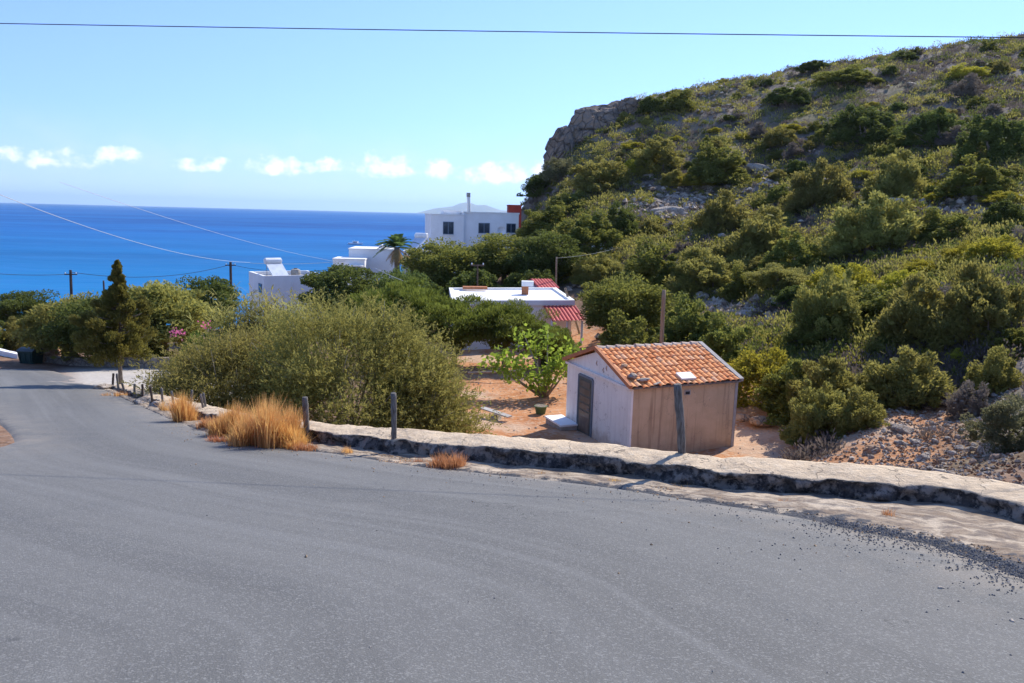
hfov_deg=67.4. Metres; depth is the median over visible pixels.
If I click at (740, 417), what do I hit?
boulder
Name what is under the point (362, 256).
white house
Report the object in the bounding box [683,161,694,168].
shrub
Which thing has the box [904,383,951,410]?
shrub
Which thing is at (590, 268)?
shrub
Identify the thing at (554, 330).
tree
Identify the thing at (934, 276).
shrub
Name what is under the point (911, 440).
rock
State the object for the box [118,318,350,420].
feathery shrub
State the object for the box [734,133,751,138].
shrub
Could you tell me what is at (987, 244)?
shrub
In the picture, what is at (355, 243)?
motor boat
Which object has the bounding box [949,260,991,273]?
shrub
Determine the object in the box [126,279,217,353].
tree
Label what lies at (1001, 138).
tree
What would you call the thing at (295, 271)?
water barrel
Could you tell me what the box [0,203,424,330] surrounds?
sea
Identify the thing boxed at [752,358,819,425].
shrub
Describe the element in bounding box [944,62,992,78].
shrub
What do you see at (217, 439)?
dry grass
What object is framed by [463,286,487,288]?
tile stack
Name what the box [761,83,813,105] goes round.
shrub
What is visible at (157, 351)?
shrub
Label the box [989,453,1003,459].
rock
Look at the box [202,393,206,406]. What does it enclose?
fence stake
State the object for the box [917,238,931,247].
shrub
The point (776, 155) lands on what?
shrub
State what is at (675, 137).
shrub
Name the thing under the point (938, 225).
tree
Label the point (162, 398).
fence stake
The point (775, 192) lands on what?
shrub
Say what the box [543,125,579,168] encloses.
rock outcrop
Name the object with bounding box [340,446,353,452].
dry grass
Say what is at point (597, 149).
olive undergrowth
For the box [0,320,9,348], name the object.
shrub
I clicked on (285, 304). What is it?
giant reed
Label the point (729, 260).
shrub
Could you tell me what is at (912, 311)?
shrub
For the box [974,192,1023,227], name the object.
shrub
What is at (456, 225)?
white house
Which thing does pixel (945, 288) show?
shrub
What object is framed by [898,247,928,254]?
shrub
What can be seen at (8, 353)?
kerb wall
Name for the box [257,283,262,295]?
window
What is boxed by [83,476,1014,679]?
road grit
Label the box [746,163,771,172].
boulder
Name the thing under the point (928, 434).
dry grass
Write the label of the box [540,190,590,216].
shrub
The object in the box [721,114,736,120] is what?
shrub
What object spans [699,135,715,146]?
shrub
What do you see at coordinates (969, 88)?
shrub
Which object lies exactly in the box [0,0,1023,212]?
sky
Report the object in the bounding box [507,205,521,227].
red shed
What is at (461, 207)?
hills
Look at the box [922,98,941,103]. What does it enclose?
shrub
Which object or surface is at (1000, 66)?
shrub
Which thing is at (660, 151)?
shrub
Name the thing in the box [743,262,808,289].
bush
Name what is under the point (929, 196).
shrub
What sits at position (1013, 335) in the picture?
shrub
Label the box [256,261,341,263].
cable
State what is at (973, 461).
rock
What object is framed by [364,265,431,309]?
tree
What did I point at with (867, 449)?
boulder
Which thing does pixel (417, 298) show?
tree
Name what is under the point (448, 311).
tree
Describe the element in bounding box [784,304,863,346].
shrub
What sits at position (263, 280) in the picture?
white house
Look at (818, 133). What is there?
shrub
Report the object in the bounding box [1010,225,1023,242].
shrub
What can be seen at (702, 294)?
rock
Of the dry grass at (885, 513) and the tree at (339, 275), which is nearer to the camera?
the dry grass at (885, 513)
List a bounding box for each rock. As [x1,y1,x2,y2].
[490,414,501,420]
[693,291,708,299]
[871,448,880,453]
[884,446,893,450]
[894,440,904,444]
[909,438,920,443]
[917,454,929,460]
[926,466,933,470]
[932,468,944,471]
[944,470,955,473]
[947,451,955,454]
[954,445,964,450]
[965,446,975,450]
[969,459,976,463]
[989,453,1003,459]
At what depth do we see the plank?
27.28 m
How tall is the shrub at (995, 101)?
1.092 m
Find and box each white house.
[249,270,322,322]
[332,244,393,290]
[425,193,519,272]
[449,278,583,349]
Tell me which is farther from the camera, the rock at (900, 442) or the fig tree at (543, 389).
the fig tree at (543, 389)
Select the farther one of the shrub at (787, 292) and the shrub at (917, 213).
the shrub at (917, 213)
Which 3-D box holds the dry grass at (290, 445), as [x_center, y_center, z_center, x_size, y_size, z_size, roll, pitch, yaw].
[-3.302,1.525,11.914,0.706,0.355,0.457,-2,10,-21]
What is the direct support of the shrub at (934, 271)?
on the ground at (754, 442)
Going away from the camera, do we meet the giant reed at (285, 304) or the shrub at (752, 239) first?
the giant reed at (285, 304)
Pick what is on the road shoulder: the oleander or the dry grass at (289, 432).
the dry grass at (289, 432)
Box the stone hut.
[562,341,743,452]
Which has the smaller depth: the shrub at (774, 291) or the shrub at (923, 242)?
the shrub at (774, 291)
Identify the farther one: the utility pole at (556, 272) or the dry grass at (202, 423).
the utility pole at (556, 272)
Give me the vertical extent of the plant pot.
0.305 m
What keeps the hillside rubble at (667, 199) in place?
on the ground at (754, 442)
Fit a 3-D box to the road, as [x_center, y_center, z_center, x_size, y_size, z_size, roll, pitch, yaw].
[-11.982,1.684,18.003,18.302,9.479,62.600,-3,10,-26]
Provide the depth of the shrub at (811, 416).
22.80 m
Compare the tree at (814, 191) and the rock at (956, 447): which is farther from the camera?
the tree at (814, 191)
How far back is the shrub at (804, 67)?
121.52 m
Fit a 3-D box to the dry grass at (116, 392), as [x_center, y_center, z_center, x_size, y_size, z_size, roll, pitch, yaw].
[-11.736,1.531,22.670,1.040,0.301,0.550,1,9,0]
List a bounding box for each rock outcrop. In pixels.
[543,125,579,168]
[568,100,619,147]
[617,97,642,117]
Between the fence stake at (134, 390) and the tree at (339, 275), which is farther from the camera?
the tree at (339, 275)
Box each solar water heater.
[264,258,288,275]
[408,233,427,249]
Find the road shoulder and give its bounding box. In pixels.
[103,388,1023,577]
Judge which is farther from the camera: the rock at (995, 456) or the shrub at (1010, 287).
the shrub at (1010, 287)
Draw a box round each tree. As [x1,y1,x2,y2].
[0,289,59,328]
[7,291,100,360]
[36,291,167,359]
[67,259,158,383]
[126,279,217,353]
[175,275,241,334]
[296,263,377,316]
[345,277,448,341]
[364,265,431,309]
[375,233,418,279]
[399,236,488,290]
[407,292,512,365]
[453,233,534,284]
[457,297,559,366]
[476,322,585,397]
[504,230,586,278]
[509,320,569,367]
[574,271,675,332]
[613,235,685,294]
[716,263,760,302]
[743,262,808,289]
[778,156,859,213]
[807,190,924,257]
[814,104,907,145]
[851,147,927,205]
[890,106,965,146]
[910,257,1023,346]
[916,206,972,242]
[951,114,1023,163]
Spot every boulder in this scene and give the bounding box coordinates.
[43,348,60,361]
[93,383,112,388]
[133,396,153,404]
[148,401,161,406]
[650,206,684,214]
[732,309,756,316]
[736,413,750,421]
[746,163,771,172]
[749,415,773,426]
[863,444,880,453]
[891,424,911,433]
[977,443,1001,454]
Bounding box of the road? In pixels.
[0,369,1023,682]
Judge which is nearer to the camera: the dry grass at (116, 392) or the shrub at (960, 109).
the dry grass at (116, 392)
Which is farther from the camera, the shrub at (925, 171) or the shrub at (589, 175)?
the shrub at (589, 175)
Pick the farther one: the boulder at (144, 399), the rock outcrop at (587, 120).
the rock outcrop at (587, 120)
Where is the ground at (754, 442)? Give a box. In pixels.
[0,36,1023,483]
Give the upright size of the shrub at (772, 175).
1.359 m
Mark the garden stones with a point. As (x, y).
(578, 431)
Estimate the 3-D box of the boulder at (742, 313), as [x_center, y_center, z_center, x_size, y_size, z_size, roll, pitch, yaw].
[13.345,-1.531,44.629,1.073,0.644,2.026,-20,11,-32]
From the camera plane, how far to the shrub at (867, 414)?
22.24 m
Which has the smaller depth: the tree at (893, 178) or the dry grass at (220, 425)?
the dry grass at (220, 425)
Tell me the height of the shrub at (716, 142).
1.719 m
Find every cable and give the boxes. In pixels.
[0,23,1023,37]
[1,195,249,262]
[61,182,341,262]
[72,265,227,276]
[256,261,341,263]
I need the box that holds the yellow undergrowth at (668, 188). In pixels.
[558,43,1023,371]
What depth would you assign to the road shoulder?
8.22 m
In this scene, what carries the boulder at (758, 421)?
on the ground at (754, 442)
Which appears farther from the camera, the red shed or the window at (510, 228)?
the red shed
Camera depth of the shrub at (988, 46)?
115.69 m
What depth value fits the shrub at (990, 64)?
100.44 m
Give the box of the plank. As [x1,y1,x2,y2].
[481,407,511,417]
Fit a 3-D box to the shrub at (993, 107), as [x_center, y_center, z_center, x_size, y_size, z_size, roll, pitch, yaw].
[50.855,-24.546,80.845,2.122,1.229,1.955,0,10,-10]
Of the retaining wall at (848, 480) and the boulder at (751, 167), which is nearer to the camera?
the retaining wall at (848, 480)
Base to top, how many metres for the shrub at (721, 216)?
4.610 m
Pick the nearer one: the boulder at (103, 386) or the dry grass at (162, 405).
the dry grass at (162, 405)
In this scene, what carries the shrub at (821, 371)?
on the ground at (754, 442)
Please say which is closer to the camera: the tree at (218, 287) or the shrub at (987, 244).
the shrub at (987, 244)
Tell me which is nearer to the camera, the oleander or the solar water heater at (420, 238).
the oleander
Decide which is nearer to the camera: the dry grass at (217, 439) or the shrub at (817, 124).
the dry grass at (217, 439)
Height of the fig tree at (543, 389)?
3.380 m
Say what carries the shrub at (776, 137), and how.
on the ground at (754, 442)
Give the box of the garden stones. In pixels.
[473,344,842,458]
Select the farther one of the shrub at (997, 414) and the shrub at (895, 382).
the shrub at (895, 382)
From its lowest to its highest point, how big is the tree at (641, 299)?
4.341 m
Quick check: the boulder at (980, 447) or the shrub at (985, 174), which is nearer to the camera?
the boulder at (980, 447)
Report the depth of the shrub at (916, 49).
119.96 m
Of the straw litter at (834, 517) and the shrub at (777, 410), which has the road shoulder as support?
the straw litter at (834, 517)
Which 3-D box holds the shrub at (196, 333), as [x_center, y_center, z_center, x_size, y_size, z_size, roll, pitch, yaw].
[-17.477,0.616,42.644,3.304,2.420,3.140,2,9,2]
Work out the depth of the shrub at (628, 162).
94.61 m
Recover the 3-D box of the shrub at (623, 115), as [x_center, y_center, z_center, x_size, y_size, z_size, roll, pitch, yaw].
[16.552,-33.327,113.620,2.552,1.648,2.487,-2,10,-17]
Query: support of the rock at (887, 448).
on the ground at (754, 442)
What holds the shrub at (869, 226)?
on the ground at (754, 442)
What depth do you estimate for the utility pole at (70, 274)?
62.11 m
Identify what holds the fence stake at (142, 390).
on the ground at (754, 442)
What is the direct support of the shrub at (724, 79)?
on the ground at (754, 442)
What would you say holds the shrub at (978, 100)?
on the ground at (754, 442)
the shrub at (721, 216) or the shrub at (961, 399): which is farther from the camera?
the shrub at (721, 216)
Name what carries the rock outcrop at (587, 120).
on the ground at (754, 442)
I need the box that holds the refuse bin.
[16,347,43,363]
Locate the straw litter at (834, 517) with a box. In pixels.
[166,419,1023,582]
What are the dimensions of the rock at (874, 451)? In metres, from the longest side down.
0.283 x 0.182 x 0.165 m
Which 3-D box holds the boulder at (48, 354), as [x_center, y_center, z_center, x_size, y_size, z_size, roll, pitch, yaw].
[-28.662,1.147,47.416,1.613,2.088,1.276,3,9,7]
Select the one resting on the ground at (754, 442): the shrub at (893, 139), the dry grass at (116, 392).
the shrub at (893, 139)
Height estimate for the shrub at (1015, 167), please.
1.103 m
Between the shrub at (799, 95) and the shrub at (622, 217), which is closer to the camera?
the shrub at (622, 217)
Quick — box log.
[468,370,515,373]
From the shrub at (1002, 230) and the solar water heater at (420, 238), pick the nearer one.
the shrub at (1002, 230)
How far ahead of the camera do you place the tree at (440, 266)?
63.57 m
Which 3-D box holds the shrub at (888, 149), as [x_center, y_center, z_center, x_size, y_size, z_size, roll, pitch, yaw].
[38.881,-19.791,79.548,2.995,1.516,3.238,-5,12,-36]
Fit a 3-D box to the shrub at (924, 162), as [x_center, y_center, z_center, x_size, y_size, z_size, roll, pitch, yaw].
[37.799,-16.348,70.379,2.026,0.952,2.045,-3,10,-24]
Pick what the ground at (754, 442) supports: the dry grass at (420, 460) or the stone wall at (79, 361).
the stone wall at (79, 361)
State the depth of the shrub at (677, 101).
109.81 m
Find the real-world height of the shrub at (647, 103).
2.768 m
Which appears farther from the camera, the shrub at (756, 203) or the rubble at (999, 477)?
the shrub at (756, 203)
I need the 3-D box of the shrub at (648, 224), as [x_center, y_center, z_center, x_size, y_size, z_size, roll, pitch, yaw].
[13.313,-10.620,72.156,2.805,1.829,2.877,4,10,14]
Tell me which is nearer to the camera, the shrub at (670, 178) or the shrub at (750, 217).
the shrub at (750, 217)
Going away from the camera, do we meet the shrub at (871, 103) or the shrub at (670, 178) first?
the shrub at (670, 178)
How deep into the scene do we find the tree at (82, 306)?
43.51 m
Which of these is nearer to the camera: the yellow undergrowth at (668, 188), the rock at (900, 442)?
the rock at (900, 442)
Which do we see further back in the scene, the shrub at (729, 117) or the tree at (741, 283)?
the shrub at (729, 117)
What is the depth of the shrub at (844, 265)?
45.15 m
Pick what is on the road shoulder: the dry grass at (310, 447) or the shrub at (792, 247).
the dry grass at (310, 447)
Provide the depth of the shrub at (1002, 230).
45.56 m
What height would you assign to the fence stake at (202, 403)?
0.671 m
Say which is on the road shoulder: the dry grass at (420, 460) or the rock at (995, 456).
the dry grass at (420, 460)
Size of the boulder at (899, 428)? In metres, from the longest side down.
0.573 x 0.460 x 0.271 m
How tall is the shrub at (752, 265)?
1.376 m
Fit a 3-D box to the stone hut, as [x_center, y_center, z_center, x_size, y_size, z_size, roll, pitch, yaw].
[4.441,1.692,25.294,4.055,3.345,4.699,-2,10,-21]
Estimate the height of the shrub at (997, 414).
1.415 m
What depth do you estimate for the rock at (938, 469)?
16.25 m
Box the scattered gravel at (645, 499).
[391,460,828,529]
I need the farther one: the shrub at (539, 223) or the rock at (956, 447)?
the shrub at (539, 223)
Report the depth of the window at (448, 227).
79.55 m
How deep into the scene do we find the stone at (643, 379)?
22.69 m
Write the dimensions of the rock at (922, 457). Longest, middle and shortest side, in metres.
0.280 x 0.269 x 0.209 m
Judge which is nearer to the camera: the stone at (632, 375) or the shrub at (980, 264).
the stone at (632, 375)
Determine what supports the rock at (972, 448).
on the ground at (754, 442)
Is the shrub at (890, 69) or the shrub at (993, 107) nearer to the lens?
the shrub at (993, 107)
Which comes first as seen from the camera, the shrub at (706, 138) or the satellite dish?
the satellite dish
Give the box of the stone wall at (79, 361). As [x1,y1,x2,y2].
[45,356,168,368]
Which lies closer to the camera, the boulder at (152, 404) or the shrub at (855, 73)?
the boulder at (152, 404)
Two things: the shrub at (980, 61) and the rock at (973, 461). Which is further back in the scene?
the shrub at (980, 61)
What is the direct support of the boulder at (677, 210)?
on the ground at (754, 442)
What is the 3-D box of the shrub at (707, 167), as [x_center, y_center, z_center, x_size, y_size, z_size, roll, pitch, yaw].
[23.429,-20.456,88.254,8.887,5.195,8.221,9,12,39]
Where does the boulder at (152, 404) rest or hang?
on the ground at (754, 442)
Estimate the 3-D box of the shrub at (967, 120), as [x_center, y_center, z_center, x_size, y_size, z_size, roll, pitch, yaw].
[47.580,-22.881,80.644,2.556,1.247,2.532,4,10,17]
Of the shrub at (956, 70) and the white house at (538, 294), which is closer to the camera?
the white house at (538, 294)
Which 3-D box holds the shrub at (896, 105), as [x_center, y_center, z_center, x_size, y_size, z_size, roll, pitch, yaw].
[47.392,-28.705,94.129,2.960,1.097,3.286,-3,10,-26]
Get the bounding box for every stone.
[628,373,637,378]
[636,378,649,380]
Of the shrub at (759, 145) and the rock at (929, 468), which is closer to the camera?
the rock at (929, 468)
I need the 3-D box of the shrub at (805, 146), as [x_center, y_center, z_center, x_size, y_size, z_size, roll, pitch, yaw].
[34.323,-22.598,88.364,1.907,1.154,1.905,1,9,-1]
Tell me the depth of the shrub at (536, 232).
75.08 m
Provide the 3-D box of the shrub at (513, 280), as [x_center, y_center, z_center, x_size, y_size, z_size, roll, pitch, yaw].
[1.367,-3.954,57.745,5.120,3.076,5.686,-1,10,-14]
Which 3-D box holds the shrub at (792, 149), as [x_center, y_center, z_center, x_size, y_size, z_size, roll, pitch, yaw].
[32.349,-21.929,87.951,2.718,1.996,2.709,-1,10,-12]
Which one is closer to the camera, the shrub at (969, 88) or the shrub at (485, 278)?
the shrub at (485, 278)
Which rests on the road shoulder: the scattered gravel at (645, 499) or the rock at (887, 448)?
the scattered gravel at (645, 499)
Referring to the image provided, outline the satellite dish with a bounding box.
[497,226,505,233]
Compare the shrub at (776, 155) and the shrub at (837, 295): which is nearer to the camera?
the shrub at (837, 295)
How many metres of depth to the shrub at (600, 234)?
67.21 m
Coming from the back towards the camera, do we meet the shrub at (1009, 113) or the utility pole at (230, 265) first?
the shrub at (1009, 113)
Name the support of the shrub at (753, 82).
on the ground at (754, 442)
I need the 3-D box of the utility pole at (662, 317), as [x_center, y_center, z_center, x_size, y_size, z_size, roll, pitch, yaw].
[5.604,0.421,28.930,0.167,4.736,0.163,1,9,0]
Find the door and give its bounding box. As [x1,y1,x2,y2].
[576,373,593,436]
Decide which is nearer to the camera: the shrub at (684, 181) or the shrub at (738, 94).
the shrub at (684, 181)
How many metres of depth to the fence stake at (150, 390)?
19.21 m
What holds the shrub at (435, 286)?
on the ground at (754, 442)
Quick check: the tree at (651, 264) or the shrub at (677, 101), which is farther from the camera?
the shrub at (677, 101)
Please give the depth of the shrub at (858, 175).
74.18 m
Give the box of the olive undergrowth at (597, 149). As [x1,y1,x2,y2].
[530,31,1023,360]
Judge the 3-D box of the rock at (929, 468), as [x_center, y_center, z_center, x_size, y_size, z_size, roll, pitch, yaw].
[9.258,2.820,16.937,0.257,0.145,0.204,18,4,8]
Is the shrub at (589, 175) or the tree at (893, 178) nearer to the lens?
the tree at (893, 178)
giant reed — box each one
[181,302,259,342]
[202,282,320,347]
[248,296,324,360]
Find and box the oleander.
[169,321,219,371]
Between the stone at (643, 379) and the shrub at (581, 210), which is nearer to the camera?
the stone at (643, 379)
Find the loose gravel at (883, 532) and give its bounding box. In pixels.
[709,518,1023,672]
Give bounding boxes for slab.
[676,372,695,379]
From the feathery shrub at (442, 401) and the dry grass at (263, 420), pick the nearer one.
the dry grass at (263, 420)
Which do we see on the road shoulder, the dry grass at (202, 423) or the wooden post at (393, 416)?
the dry grass at (202, 423)
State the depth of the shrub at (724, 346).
31.99 m
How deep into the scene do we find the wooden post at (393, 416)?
11.60 m
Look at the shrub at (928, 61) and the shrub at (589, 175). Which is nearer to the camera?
the shrub at (589, 175)
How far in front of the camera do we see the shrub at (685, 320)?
37.75 m
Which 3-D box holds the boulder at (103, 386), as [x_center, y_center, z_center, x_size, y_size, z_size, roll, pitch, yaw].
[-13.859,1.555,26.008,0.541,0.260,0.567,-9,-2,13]
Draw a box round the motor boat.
[348,241,362,244]
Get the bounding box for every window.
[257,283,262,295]
[442,222,453,234]
[478,223,489,233]
[505,223,515,233]
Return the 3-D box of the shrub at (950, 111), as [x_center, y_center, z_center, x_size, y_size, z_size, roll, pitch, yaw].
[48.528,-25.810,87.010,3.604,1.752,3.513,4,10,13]
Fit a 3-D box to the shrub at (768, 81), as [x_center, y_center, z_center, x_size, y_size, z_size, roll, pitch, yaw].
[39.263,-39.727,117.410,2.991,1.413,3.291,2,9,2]
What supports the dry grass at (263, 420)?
on the ground at (754, 442)
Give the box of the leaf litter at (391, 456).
[134,426,1022,573]
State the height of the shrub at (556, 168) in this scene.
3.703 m
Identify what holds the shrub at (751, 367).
on the ground at (754, 442)
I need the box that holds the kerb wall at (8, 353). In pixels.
[0,348,18,358]
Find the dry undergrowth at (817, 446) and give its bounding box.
[521,33,1023,460]
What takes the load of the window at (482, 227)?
in the white house at (456, 225)
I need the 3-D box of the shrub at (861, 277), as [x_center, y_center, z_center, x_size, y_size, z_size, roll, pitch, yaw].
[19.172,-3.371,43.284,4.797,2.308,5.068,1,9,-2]
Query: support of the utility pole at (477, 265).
on the ground at (754, 442)
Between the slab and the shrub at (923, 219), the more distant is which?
the shrub at (923, 219)
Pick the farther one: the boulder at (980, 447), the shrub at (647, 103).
the shrub at (647, 103)
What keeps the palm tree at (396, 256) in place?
on the ground at (754, 442)
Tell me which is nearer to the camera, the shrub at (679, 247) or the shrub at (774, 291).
the shrub at (774, 291)
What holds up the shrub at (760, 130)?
on the ground at (754, 442)
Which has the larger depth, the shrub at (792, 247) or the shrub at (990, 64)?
the shrub at (990, 64)
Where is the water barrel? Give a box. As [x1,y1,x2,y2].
[291,268,300,274]
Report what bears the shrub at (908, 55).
on the ground at (754, 442)
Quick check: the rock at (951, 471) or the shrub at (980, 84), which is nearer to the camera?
the rock at (951, 471)
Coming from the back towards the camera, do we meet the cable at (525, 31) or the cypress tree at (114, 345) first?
the cypress tree at (114, 345)
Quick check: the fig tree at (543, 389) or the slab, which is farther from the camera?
the fig tree at (543, 389)
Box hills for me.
[419,202,506,213]
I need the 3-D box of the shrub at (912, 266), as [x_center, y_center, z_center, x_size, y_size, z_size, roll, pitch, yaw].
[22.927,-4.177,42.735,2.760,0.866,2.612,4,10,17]
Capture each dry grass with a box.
[101,390,129,396]
[153,390,207,422]
[154,398,169,410]
[195,415,216,428]
[204,399,256,436]
[206,435,226,441]
[215,392,325,448]
[259,416,310,447]
[281,431,316,449]
[291,441,319,450]
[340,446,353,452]
[413,457,427,461]
[423,450,473,469]
[881,506,895,515]
[914,415,956,438]
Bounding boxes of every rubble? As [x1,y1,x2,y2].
[563,44,1023,339]
[820,366,1023,485]
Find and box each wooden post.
[302,397,309,439]
[391,392,396,439]
[674,383,685,453]
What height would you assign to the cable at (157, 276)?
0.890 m
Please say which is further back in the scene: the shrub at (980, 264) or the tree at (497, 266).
the tree at (497, 266)
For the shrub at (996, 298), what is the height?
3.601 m
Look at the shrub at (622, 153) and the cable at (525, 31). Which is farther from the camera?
the shrub at (622, 153)
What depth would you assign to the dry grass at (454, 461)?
10.37 m
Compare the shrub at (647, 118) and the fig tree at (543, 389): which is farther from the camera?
the shrub at (647, 118)
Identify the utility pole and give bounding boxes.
[65,270,76,297]
[225,262,233,320]
[471,263,483,285]
[555,257,556,284]
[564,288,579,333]
[659,290,665,343]
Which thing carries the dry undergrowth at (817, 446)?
on the ground at (754, 442)
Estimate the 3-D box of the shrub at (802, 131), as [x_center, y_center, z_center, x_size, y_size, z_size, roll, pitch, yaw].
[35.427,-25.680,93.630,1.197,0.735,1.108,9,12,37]
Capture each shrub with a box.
[0,315,61,350]
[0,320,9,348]
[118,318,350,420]
[123,340,173,356]
[169,330,209,365]
[222,277,509,434]
[349,337,495,433]
[426,281,448,303]
[434,268,504,295]
[504,269,554,287]
[510,204,564,236]
[516,172,549,197]
[526,229,547,237]
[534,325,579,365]
[538,156,572,181]
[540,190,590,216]
[553,208,631,255]
[562,155,632,192]
[567,252,624,284]
[570,208,583,216]
[597,307,666,345]
[604,200,639,237]
[612,121,623,127]
[616,111,631,121]
[617,150,627,155]
[617,159,657,172]
[618,140,644,148]
[627,136,687,173]
[635,95,666,113]
[639,115,653,123]
[640,219,667,235]
[652,88,695,110]
[654,290,725,342]
[659,237,675,243]
[660,168,682,185]
[662,244,745,295]
[668,135,680,139]
[668,241,692,253]
[675,172,719,185]
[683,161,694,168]
[684,188,749,235]
[686,140,750,183]
[698,311,756,366]
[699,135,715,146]
[706,127,724,132]
[707,139,726,152]
[710,203,809,263]
[714,78,728,85]
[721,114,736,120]
[722,257,732,263]
[727,346,789,410]
[732,92,740,97]
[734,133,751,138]
[735,112,745,118]
[735,212,762,230]
[742,256,766,271]
[748,80,759,87]
[748,122,767,138]
[750,196,770,208]
[751,139,769,151]
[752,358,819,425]
[754,227,827,270]
[760,77,774,85]
[760,286,779,302]
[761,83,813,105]
[761,125,796,146]
[764,169,788,180]
[767,151,782,159]
[767,183,790,201]
[769,285,802,307]
[774,123,806,130]
[778,378,864,445]
[782,142,804,158]
[782,263,868,343]
[783,159,808,174]
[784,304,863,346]
[785,355,882,414]
[792,60,830,72]
[797,128,806,133]
[802,140,816,149]
[803,129,827,142]
[804,262,884,292]
[806,120,822,130]
[811,64,886,85]
[819,385,889,439]
[839,262,854,270]
[842,152,855,160]
[848,170,875,177]
[856,283,891,324]
[856,345,956,414]
[857,250,883,263]
[858,143,879,154]
[862,270,957,353]
[863,101,881,105]
[873,143,896,157]
[876,269,920,293]
[882,65,898,75]
[882,132,917,145]
[885,102,910,111]
[886,50,919,60]
[897,258,936,274]
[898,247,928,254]
[903,199,921,207]
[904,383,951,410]
[907,209,920,215]
[910,46,924,54]
[916,158,931,166]
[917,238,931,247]
[918,164,930,178]
[919,214,929,223]
[921,192,944,199]
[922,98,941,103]
[923,59,935,66]
[923,185,935,196]
[926,272,946,281]
[930,264,946,277]
[931,107,958,117]
[931,283,954,299]
[932,154,1021,195]
[934,124,966,145]
[937,240,976,262]
[940,348,970,363]
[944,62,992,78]
[945,379,989,420]
[949,72,985,95]
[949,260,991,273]
[953,107,965,113]
[955,344,1023,400]
[956,117,970,127]
[957,234,1023,263]
[958,392,1023,453]
[963,94,988,108]
[964,78,987,89]
[973,59,986,65]
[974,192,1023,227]
[975,190,1023,202]
[978,40,1000,51]
[983,103,1005,113]
[985,60,1000,66]
[987,99,1004,107]
[988,327,1023,354]
[989,60,1010,73]
[994,222,1015,237]
[1004,111,1021,118]
[1006,164,1023,177]
[1007,283,1023,315]
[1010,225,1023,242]
[1018,46,1023,55]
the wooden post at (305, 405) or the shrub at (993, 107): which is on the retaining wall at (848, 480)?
the wooden post at (305, 405)
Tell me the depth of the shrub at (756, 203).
76.31 m
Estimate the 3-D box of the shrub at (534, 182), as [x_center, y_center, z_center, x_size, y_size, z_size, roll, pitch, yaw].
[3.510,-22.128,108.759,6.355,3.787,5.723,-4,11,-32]
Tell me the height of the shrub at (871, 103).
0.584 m
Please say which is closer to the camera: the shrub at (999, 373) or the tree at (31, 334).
the shrub at (999, 373)
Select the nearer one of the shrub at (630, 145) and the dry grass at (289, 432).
the dry grass at (289, 432)
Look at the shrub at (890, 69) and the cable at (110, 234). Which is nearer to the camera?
the cable at (110, 234)
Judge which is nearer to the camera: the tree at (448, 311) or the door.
the door
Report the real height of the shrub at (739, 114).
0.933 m
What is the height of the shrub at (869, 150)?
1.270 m
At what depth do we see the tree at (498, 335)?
37.49 m
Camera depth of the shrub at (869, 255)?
48.88 m
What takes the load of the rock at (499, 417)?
on the ground at (754, 442)
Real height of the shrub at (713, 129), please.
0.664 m
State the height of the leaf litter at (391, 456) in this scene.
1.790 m
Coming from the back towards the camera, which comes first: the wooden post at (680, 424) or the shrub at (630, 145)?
the shrub at (630, 145)
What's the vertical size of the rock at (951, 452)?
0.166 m
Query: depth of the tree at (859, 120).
85.12 m
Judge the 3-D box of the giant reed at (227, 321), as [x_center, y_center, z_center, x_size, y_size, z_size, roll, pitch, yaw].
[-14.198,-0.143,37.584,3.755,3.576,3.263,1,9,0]
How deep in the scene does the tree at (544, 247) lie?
61.12 m
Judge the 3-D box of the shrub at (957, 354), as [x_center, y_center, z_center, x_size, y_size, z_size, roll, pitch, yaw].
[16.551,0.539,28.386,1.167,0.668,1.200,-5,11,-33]
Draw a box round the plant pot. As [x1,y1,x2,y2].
[534,404,546,414]
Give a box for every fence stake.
[116,373,118,390]
[133,384,135,397]
[141,384,143,396]
[149,386,152,402]
[160,388,163,401]
[200,394,203,407]
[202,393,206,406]
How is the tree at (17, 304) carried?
on the ground at (754, 442)
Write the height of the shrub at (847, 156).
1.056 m
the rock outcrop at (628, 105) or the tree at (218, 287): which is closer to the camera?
the tree at (218, 287)
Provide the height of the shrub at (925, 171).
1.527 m
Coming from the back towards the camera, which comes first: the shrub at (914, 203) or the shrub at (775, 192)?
the shrub at (775, 192)
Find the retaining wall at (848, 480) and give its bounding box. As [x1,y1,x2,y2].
[111,384,1023,523]
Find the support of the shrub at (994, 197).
on the ground at (754, 442)
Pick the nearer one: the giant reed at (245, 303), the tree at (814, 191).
the giant reed at (245, 303)
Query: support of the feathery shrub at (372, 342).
on the ground at (754, 442)
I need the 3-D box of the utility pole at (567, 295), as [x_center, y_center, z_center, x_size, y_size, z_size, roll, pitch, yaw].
[3.759,-1.751,47.332,1.210,3.116,0.152,1,9,0]
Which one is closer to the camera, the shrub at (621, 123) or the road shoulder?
the road shoulder
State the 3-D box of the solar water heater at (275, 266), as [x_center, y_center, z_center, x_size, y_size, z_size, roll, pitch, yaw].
[-19.677,-6.121,64.204,1.456,1.655,1.993,-7,12,-40]
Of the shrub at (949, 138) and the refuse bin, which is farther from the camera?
the shrub at (949, 138)
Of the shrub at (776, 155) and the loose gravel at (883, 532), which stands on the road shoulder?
the loose gravel at (883, 532)
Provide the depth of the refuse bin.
45.51 m

